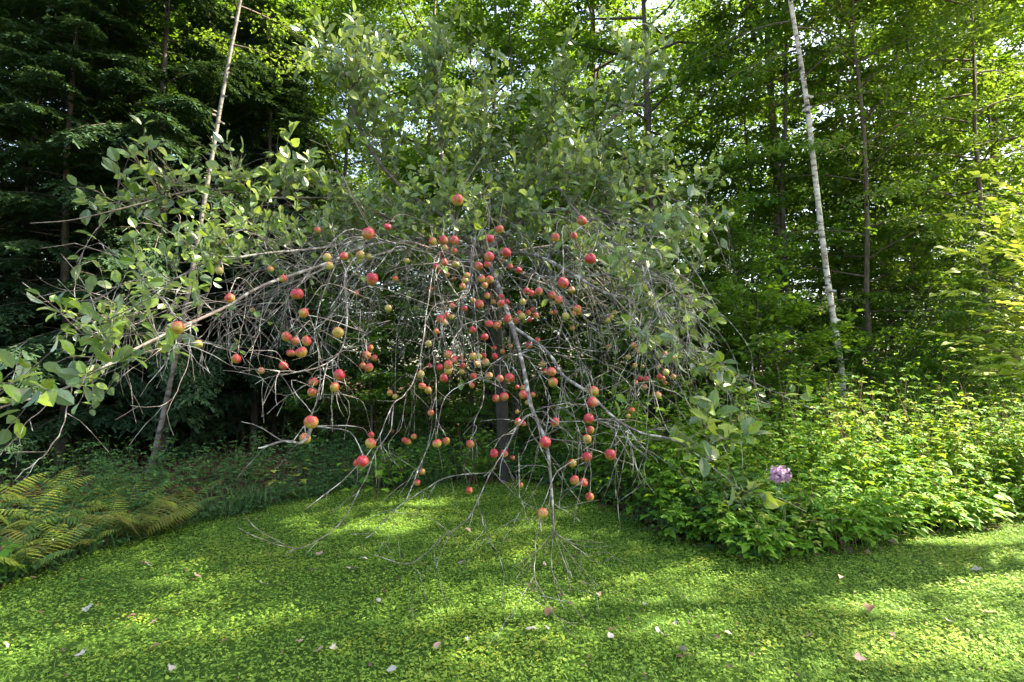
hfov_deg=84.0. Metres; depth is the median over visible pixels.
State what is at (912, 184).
yellowing tree
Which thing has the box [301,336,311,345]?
apple
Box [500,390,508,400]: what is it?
apple
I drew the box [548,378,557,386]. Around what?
apple
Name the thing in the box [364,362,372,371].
apple
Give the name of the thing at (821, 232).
white birch
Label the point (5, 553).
maple seedling
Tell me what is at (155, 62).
slender tree
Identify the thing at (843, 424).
bramble
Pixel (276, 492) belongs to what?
fern
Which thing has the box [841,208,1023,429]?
maple sapling
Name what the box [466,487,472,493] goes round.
apple
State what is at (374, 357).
apple
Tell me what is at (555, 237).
apple
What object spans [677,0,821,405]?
slender tree
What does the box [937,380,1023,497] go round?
bramble
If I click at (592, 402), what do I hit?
apple
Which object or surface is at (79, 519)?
fern
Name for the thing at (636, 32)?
maple tree
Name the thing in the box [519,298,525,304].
apple
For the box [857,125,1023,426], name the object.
maple sapling
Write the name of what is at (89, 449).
slender tree
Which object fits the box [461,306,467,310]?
apple
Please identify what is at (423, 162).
maple tree
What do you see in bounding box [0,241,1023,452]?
thicket
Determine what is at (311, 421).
apple
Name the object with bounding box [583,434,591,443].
apple
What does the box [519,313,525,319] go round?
apple
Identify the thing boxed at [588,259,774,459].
forest shrub
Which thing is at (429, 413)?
apple
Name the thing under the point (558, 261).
maple sapling
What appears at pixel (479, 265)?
apple
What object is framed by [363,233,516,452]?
maple sapling
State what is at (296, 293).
apple
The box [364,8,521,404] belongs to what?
distant tree
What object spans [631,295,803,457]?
forest shrub
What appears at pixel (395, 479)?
leafy plant
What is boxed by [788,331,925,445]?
forest shrub
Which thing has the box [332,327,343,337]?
apple
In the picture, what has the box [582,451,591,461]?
apple
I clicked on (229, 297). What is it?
apple
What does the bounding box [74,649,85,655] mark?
fallen leaf
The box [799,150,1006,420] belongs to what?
maple sapling
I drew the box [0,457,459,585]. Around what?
tall grass
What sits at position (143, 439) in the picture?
hemlock tree
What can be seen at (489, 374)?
apple
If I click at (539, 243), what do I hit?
maple sapling
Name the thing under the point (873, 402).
bramble
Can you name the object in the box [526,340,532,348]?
apple
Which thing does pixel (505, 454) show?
apple
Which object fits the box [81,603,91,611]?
fallen leaf
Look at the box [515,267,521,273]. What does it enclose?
apple
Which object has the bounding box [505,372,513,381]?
apple
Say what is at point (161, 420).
leaning birch
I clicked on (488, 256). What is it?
apple
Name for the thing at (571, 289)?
apple
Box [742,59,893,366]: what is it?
distant tree
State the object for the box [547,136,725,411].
maple sapling
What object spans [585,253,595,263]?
apple
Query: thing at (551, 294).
apple
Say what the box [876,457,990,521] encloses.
leafy plant
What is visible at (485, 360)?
apple
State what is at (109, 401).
hemlock tree
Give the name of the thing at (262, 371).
apple
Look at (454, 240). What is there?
apple
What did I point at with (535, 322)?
maple sapling
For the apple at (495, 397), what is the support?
attached to the apple tree at (522, 192)
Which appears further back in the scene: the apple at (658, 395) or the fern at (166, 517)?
the fern at (166, 517)
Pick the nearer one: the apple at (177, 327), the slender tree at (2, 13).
the apple at (177, 327)
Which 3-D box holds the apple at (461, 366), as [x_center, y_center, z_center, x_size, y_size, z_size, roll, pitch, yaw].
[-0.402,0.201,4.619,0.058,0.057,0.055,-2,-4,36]
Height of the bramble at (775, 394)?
1.774 m
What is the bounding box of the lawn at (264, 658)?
[0,477,1023,681]
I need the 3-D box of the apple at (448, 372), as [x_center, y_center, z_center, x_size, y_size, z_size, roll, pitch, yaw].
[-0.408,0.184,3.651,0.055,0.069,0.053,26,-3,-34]
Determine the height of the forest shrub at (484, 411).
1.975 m
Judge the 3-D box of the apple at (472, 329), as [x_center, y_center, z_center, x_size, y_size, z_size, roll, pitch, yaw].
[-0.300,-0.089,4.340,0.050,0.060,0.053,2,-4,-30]
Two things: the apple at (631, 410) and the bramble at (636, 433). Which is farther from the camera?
the bramble at (636, 433)
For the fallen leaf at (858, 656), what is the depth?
3.06 m
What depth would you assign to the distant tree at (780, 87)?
27.88 m
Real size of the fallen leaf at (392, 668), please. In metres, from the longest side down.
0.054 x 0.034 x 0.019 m
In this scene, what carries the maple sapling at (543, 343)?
on the ground at (233, 439)
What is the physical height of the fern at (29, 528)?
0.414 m
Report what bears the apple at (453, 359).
attached to the apple tree at (522, 192)
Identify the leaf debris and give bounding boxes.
[5,483,1023,679]
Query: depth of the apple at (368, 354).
3.61 m
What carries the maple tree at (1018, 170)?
on the ground at (233, 439)
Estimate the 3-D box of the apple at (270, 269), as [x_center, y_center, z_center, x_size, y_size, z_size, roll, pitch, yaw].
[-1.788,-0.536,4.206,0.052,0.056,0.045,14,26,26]
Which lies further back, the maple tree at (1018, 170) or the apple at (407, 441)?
the maple tree at (1018, 170)
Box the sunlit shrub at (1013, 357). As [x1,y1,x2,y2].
[921,171,1023,377]
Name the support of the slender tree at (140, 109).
on the ground at (233, 439)
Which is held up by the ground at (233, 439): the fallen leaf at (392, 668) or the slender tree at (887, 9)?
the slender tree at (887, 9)
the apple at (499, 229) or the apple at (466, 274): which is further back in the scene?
the apple at (466, 274)
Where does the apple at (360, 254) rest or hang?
attached to the apple tree at (522, 192)
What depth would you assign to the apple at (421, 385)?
3.87 m
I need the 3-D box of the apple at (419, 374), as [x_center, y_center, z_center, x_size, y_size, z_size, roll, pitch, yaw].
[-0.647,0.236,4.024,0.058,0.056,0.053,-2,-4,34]
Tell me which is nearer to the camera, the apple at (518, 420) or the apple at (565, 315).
the apple at (518, 420)
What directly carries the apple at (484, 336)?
attached to the apple tree at (522, 192)
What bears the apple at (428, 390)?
hanging from the apple tree at (522, 192)
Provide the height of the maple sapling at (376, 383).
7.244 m
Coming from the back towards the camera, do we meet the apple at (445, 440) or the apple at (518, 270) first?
the apple at (518, 270)
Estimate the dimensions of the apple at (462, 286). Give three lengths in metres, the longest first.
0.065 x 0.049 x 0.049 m
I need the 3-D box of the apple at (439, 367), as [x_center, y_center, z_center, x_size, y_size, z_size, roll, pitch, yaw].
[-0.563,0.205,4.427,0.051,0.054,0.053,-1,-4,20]
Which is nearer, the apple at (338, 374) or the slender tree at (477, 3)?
the apple at (338, 374)
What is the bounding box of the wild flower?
[766,465,799,550]
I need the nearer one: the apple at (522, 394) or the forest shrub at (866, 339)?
the apple at (522, 394)
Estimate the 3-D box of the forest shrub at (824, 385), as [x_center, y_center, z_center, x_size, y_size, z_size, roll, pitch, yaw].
[4.157,0.815,8.844,2.180,2.735,2.435,-2,-4,31]
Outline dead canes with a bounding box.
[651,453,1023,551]
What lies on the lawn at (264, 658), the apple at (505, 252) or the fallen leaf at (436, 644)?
the fallen leaf at (436, 644)
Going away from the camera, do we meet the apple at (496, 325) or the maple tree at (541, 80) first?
the apple at (496, 325)
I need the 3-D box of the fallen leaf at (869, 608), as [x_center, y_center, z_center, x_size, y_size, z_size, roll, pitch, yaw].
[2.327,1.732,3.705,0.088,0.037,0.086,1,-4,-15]
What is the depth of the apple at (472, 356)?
3.99 m
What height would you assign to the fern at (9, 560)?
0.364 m
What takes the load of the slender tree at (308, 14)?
on the ground at (233, 439)
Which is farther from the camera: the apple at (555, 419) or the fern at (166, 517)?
the fern at (166, 517)
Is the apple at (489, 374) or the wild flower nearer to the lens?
the apple at (489, 374)
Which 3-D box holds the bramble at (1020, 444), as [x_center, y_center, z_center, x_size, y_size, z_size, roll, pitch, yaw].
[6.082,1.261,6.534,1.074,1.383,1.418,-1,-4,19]
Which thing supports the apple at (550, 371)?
attached to the apple tree at (522, 192)
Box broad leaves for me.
[573,412,1023,545]
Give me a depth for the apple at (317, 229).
4.39 m
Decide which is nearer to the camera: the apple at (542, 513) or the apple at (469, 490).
the apple at (542, 513)
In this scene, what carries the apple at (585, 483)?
hanging from the apple tree at (522, 192)
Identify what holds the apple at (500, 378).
hanging from the apple tree at (522, 192)
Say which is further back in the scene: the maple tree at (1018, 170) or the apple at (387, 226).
the maple tree at (1018, 170)
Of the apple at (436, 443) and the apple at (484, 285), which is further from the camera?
the apple at (484, 285)
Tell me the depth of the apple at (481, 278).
3.67 m
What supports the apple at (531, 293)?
attached to the apple tree at (522, 192)
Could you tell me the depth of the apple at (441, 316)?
3.49 m
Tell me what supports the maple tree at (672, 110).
on the ground at (233, 439)
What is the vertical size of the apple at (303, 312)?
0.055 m
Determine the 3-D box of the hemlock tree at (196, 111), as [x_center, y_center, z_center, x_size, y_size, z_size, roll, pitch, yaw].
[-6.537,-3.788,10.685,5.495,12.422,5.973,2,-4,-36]
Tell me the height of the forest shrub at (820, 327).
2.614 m
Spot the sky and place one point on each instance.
(658, 2)
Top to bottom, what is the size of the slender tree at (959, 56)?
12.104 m
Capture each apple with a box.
[170,321,184,333]
[193,340,202,348]
[215,267,223,274]
[224,293,234,302]
[231,354,241,362]
[258,367,264,373]
[267,266,273,271]
[279,274,286,281]
[279,360,287,369]
[281,331,291,341]
[286,348,294,356]
[290,286,303,299]
[291,337,299,344]
[295,345,306,357]
[299,308,308,317]
[299,432,310,443]
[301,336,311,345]
[304,412,318,428]
[307,386,316,395]
[308,378,317,385]
[314,225,320,232]
[323,252,330,261]
[325,260,333,269]
[330,382,339,391]
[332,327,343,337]
[333,369,346,380]
[339,251,347,260]
[356,250,364,258]
[356,453,368,466]
[359,362,365,368]
[362,227,374,239]
[363,351,370,358]
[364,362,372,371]
[365,438,376,448]
[366,271,377,284]
[367,345,373,350]
[371,354,377,360]
[384,223,390,229]
[385,305,392,311]
[387,390,392,395]
[404,257,409,263]
[405,439,410,444]
[414,478,419,485]
[415,370,423,377]
[418,383,425,388]
[424,340,431,346]
[424,386,431,393]
[427,410,433,415]
[429,237,436,244]
[432,437,441,447]
[436,313,443,322]
[436,364,442,370]
[439,235,447,244]
[440,373,448,381]
[441,259,447,265]
[442,437,449,444]
[444,350,451,358]
[444,358,452,369]
[444,368,451,374]
[450,235,458,244]
[450,248,456,253]
[451,357,456,363]
[452,191,462,205]
[452,259,458,267]
[459,283,465,289]
[459,362,465,368]
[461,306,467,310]
[464,272,469,277]
[466,440,473,447]
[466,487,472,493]
[469,326,475,332]
[469,353,476,359]
[470,373,476,378]
[474,260,482,269]
[475,299,483,308]
[477,274,485,281]
[481,282,487,288]
[481,333,487,339]
[482,358,488,365]
[484,251,493,261]
[484,261,490,267]
[484,293,489,298]
[485,233,493,242]
[485,319,492,326]
[485,372,492,379]
[486,274,493,282]
[490,449,497,457]
[491,394,498,401]
[492,353,497,359]
[493,322,499,328]
[495,223,503,232]
[496,375,503,381]
[497,300,504,306]
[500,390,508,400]
[500,449,507,457]
[501,247,510,256]
[503,314,511,322]
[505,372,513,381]
[514,418,521,425]
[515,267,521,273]
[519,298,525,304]
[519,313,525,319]
[519,390,527,398]
[523,286,529,293]
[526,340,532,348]
[528,288,533,296]
[532,311,538,318]
[534,287,542,294]
[537,507,547,518]
[539,436,550,447]
[546,367,555,375]
[548,291,555,298]
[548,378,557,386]
[550,417,558,426]
[551,233,559,241]
[554,296,561,303]
[558,274,568,287]
[561,312,568,319]
[567,459,575,466]
[568,286,574,292]
[570,232,576,239]
[570,475,578,484]
[573,305,580,311]
[577,215,586,224]
[580,478,587,486]
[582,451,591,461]
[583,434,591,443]
[584,411,593,423]
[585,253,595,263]
[585,493,593,500]
[586,397,597,407]
[586,426,594,433]
[589,386,598,395]
[605,448,615,459]
[628,407,634,412]
[655,391,660,398]
[656,374,662,379]
[662,369,668,375]
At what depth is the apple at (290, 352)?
3.90 m
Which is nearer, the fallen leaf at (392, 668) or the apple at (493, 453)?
the fallen leaf at (392, 668)
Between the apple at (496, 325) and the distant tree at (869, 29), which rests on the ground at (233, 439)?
the distant tree at (869, 29)
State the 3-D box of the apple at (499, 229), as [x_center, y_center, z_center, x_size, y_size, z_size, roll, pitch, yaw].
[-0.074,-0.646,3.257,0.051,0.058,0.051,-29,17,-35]
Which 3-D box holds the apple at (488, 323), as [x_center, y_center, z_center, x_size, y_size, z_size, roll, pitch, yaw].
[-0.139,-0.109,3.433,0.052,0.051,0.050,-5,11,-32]
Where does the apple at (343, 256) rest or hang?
attached to the apple tree at (522, 192)
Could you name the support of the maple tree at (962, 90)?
on the ground at (233, 439)
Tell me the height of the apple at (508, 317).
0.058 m
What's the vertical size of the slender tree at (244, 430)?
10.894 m
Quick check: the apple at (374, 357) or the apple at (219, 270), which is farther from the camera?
the apple at (374, 357)
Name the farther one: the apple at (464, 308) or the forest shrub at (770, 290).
the forest shrub at (770, 290)
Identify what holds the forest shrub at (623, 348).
on the ground at (233, 439)
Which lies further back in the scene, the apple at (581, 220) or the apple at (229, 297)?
the apple at (229, 297)
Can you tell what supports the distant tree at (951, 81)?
on the ground at (233, 439)
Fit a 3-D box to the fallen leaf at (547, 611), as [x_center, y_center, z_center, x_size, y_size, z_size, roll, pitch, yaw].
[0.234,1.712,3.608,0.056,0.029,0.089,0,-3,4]
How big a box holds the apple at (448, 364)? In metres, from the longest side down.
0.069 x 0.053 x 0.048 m
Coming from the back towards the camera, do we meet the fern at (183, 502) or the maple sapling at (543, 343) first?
the maple sapling at (543, 343)
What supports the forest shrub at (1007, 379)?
on the ground at (233, 439)
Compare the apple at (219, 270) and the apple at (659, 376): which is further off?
the apple at (659, 376)
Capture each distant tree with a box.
[314,1,480,408]
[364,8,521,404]
[482,54,631,393]
[544,0,754,409]
[674,6,833,293]
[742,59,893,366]
[800,6,1003,401]
[887,4,1023,389]
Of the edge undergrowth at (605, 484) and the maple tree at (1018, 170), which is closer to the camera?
the edge undergrowth at (605, 484)
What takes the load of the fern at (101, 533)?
on the ground at (233, 439)
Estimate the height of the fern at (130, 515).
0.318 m
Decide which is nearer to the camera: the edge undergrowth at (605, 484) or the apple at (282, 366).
the apple at (282, 366)
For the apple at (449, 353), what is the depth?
3.44 m
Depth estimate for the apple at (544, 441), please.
2.63 m
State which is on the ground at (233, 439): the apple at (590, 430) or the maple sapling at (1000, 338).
the maple sapling at (1000, 338)
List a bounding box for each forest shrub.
[281,364,375,446]
[382,365,473,456]
[454,358,568,461]
[539,332,661,472]
[587,318,753,461]
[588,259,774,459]
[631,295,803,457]
[649,265,865,474]
[718,301,858,452]
[764,317,889,436]
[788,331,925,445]
[836,321,993,444]
[892,332,1023,467]
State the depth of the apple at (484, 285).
4.24 m
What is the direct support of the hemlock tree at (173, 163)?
on the ground at (233, 439)
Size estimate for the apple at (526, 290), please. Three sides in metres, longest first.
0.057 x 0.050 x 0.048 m
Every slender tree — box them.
[0,8,98,462]
[1,2,224,452]
[16,18,174,446]
[54,5,190,434]
[120,0,311,450]
[138,0,276,433]
[174,0,320,440]
[198,0,351,439]
[408,0,563,448]
[455,0,578,453]
[672,0,870,423]
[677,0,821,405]
[739,0,943,429]
[815,1,1002,434]
[857,0,1023,434]
[880,0,1023,440]
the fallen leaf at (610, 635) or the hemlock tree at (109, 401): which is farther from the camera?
the hemlock tree at (109, 401)
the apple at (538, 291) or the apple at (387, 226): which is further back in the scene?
the apple at (387, 226)
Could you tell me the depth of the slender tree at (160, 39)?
14.60 m
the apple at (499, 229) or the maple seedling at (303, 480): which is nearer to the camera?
the apple at (499, 229)
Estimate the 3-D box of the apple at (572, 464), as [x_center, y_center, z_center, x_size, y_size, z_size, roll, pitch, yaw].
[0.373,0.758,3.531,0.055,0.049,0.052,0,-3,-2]
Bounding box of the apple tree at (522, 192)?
[0,0,817,641]
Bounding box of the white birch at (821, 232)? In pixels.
[664,0,906,459]
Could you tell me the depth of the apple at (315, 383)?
3.34 m
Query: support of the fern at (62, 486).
on the ground at (233, 439)
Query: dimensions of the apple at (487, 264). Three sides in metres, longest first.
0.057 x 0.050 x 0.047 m
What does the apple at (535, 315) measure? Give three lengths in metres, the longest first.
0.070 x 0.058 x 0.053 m
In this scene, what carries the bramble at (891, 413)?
on the ground at (233, 439)
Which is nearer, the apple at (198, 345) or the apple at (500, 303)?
the apple at (198, 345)
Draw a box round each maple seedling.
[0,533,27,571]
[265,459,312,489]
[336,459,391,501]
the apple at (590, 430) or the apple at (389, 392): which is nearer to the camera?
the apple at (590, 430)
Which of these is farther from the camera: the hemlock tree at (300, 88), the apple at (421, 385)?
the hemlock tree at (300, 88)
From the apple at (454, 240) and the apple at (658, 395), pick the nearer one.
the apple at (454, 240)
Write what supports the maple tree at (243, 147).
on the ground at (233, 439)
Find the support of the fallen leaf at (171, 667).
on the lawn at (264, 658)
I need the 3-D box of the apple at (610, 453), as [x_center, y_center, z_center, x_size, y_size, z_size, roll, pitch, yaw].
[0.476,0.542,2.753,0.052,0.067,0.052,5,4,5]
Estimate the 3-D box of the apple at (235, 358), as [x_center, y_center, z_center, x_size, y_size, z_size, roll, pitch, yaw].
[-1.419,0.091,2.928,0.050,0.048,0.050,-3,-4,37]
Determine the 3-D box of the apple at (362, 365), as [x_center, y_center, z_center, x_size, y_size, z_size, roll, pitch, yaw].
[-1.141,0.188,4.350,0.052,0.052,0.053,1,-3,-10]
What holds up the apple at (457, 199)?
attached to the apple tree at (522, 192)
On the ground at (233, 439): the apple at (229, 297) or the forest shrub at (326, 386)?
the forest shrub at (326, 386)
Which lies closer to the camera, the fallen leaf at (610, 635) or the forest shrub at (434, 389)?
the fallen leaf at (610, 635)
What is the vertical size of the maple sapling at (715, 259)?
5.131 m
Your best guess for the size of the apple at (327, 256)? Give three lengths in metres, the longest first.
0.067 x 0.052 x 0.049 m
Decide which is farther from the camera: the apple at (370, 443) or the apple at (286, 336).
the apple at (286, 336)
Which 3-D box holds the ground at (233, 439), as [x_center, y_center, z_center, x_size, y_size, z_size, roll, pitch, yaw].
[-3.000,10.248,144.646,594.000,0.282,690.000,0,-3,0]
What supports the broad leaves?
on the ground at (233, 439)
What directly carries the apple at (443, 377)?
attached to the apple tree at (522, 192)
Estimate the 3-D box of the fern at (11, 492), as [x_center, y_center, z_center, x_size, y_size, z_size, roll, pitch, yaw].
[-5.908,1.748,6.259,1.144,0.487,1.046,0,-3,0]
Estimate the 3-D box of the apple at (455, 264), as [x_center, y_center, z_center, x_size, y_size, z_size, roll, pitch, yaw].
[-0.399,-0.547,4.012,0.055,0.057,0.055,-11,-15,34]
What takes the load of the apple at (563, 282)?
attached to the apple tree at (522, 192)
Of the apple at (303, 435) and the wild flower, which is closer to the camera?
the apple at (303, 435)
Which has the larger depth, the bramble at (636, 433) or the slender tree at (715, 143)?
the slender tree at (715, 143)
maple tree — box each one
[122,0,344,414]
[234,0,465,433]
[313,0,536,427]
[383,0,631,433]
[459,0,632,415]
[466,0,747,435]
[499,0,820,433]
[621,0,832,382]
[639,0,973,435]
[753,0,1016,418]
[785,0,1023,405]
[859,0,1023,421]
[949,0,1023,299]
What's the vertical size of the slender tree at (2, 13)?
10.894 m
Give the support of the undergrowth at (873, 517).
on the ground at (233, 439)
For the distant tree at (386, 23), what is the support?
on the ground at (233, 439)
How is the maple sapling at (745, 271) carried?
on the ground at (233, 439)
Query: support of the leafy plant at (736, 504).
on the ground at (233, 439)
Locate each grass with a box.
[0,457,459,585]
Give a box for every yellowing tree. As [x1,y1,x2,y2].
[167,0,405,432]
[717,0,1023,438]
[812,0,1023,454]
[984,108,1023,280]
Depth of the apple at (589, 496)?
3.48 m
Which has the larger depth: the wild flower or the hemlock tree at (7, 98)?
the hemlock tree at (7, 98)
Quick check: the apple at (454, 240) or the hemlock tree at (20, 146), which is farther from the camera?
the hemlock tree at (20, 146)
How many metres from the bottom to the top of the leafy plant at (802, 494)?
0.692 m
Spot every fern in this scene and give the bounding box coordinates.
[0,466,93,508]
[0,472,47,508]
[0,485,101,541]
[0,490,121,528]
[0,511,68,553]
[0,513,116,559]
[0,523,89,573]
[17,510,126,550]
[32,473,143,510]
[55,498,156,538]
[69,494,200,538]
[72,475,179,512]
[106,495,197,533]
[139,479,220,515]
[265,485,308,497]
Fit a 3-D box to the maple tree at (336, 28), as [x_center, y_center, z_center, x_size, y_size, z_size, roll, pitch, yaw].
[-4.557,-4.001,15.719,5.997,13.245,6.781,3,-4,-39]
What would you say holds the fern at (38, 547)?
on the ground at (233, 439)
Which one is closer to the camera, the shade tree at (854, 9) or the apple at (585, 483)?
the apple at (585, 483)
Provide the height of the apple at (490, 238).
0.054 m
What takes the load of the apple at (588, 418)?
attached to the apple tree at (522, 192)
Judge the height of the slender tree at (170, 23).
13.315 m
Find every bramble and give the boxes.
[601,397,690,498]
[651,381,758,492]
[719,362,862,489]
[740,359,882,493]
[810,375,894,503]
[823,363,955,480]
[888,381,1023,496]
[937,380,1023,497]
[959,390,1023,494]
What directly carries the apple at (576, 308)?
attached to the apple tree at (522, 192)
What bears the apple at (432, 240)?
attached to the apple tree at (522, 192)
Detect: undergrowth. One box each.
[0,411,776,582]
[397,427,796,559]
[543,342,1023,562]
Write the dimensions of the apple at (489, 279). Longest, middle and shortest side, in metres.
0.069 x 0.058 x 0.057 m
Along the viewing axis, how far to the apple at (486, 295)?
4.63 m
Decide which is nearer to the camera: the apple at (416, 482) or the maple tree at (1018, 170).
the apple at (416, 482)
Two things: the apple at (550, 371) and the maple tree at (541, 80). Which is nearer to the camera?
the apple at (550, 371)
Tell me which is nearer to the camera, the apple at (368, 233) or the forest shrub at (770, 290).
the apple at (368, 233)
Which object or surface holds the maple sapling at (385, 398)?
on the ground at (233, 439)
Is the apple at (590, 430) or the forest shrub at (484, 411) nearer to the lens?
the apple at (590, 430)
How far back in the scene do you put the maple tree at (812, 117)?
17.61 m
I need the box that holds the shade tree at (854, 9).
[820,1,879,31]
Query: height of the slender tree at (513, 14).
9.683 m
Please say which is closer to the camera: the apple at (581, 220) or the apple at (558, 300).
the apple at (581, 220)
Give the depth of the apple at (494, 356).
4.48 m
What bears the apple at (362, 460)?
attached to the apple tree at (522, 192)
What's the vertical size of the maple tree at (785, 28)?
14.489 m
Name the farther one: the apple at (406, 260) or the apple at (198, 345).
the apple at (406, 260)
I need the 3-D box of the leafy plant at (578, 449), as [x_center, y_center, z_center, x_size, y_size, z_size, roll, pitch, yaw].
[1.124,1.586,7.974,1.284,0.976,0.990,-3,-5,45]
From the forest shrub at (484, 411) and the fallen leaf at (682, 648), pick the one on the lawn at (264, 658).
the fallen leaf at (682, 648)
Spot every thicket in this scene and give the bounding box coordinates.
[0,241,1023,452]
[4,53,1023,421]
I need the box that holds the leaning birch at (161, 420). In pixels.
[147,0,322,476]
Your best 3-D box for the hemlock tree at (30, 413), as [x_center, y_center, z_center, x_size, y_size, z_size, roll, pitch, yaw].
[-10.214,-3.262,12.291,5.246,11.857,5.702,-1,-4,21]
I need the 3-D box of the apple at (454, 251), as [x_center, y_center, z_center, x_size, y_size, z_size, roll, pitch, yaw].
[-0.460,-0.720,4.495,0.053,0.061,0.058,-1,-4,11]
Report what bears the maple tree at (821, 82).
on the ground at (233, 439)
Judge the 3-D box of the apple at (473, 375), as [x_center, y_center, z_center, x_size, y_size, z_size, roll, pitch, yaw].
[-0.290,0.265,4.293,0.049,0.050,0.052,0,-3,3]
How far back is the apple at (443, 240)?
3.11 m
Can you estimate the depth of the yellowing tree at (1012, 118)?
14.29 m
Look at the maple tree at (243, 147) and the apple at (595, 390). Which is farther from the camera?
the maple tree at (243, 147)
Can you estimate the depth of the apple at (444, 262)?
3.84 m
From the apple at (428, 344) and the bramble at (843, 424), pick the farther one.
the bramble at (843, 424)
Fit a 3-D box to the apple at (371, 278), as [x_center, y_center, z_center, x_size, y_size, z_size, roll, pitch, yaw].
[-0.633,-0.289,2.576,0.057,0.072,0.054,19,16,22]
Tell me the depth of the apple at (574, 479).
3.18 m
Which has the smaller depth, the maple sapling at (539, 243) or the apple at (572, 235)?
the apple at (572, 235)
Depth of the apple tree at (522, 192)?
5.20 m
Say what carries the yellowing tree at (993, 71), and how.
on the ground at (233, 439)
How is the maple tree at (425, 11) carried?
on the ground at (233, 439)
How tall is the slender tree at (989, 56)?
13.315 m
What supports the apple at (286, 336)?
attached to the apple tree at (522, 192)
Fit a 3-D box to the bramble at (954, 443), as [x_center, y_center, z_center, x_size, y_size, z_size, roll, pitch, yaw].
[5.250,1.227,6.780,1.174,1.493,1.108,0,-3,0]
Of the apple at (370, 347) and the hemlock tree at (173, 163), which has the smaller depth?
the apple at (370, 347)
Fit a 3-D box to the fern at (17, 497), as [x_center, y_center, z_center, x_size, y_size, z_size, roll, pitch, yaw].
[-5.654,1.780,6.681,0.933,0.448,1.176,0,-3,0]
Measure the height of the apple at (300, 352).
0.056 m
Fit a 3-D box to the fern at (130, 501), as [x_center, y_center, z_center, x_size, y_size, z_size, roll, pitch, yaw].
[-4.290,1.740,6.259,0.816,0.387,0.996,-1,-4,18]
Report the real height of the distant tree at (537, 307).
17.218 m
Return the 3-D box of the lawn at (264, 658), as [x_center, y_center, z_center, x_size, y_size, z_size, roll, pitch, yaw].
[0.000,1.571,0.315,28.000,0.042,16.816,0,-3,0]
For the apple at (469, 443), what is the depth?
3.48 m
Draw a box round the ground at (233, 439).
[0,377,1023,575]
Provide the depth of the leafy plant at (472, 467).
8.07 m
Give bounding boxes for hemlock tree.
[0,0,141,475]
[0,0,236,466]
[0,0,336,457]
[0,1,156,453]
[0,10,52,428]
[0,12,61,382]
[7,2,231,419]
[8,12,223,421]
[108,0,285,396]
[129,0,375,459]
[131,17,341,446]
[224,91,376,430]
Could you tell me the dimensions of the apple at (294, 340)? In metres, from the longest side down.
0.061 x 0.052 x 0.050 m
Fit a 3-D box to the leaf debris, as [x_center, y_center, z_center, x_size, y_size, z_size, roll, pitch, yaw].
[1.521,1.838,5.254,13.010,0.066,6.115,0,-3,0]
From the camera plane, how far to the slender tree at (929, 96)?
15.26 m
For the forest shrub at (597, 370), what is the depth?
9.42 m
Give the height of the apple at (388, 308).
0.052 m
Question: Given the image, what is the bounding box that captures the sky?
[3,0,1023,375]
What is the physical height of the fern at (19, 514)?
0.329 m
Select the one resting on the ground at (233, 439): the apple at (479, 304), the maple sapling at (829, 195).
the maple sapling at (829, 195)
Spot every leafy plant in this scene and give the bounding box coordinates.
[353,438,418,491]
[442,427,520,487]
[548,423,630,491]
[668,459,770,539]
[759,460,859,550]
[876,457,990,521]
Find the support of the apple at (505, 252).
attached to the apple tree at (522, 192)
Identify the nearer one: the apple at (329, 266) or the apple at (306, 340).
the apple at (306, 340)
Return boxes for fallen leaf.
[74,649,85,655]
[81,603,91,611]
[167,664,176,670]
[387,665,395,671]
[433,642,440,649]
[544,607,552,615]
[607,632,613,637]
[678,646,686,650]
[854,651,866,660]
[863,603,874,612]
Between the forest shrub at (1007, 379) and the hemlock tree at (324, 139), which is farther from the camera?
the hemlock tree at (324, 139)
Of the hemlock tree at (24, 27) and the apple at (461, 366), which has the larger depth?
the hemlock tree at (24, 27)
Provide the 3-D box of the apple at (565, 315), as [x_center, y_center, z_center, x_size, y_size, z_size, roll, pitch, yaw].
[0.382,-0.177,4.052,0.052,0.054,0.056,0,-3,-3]
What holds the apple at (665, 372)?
attached to the apple tree at (522, 192)
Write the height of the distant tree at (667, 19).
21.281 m
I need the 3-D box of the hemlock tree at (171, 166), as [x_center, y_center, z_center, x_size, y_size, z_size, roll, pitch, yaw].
[-12.467,-6.209,19.014,7.958,18.310,7.410,-1,-4,20]
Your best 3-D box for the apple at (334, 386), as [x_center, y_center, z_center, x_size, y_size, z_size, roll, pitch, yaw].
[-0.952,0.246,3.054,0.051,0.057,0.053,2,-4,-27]
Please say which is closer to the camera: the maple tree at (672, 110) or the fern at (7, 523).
the fern at (7, 523)
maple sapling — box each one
[279,185,444,454]
[313,155,482,435]
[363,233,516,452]
[416,171,582,432]
[474,190,617,427]
[476,157,648,424]
[514,188,684,460]
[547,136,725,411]
[585,178,780,468]
[646,183,835,461]
[704,131,912,438]
[756,113,979,420]
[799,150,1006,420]
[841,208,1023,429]
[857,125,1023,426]
[920,200,1023,444]

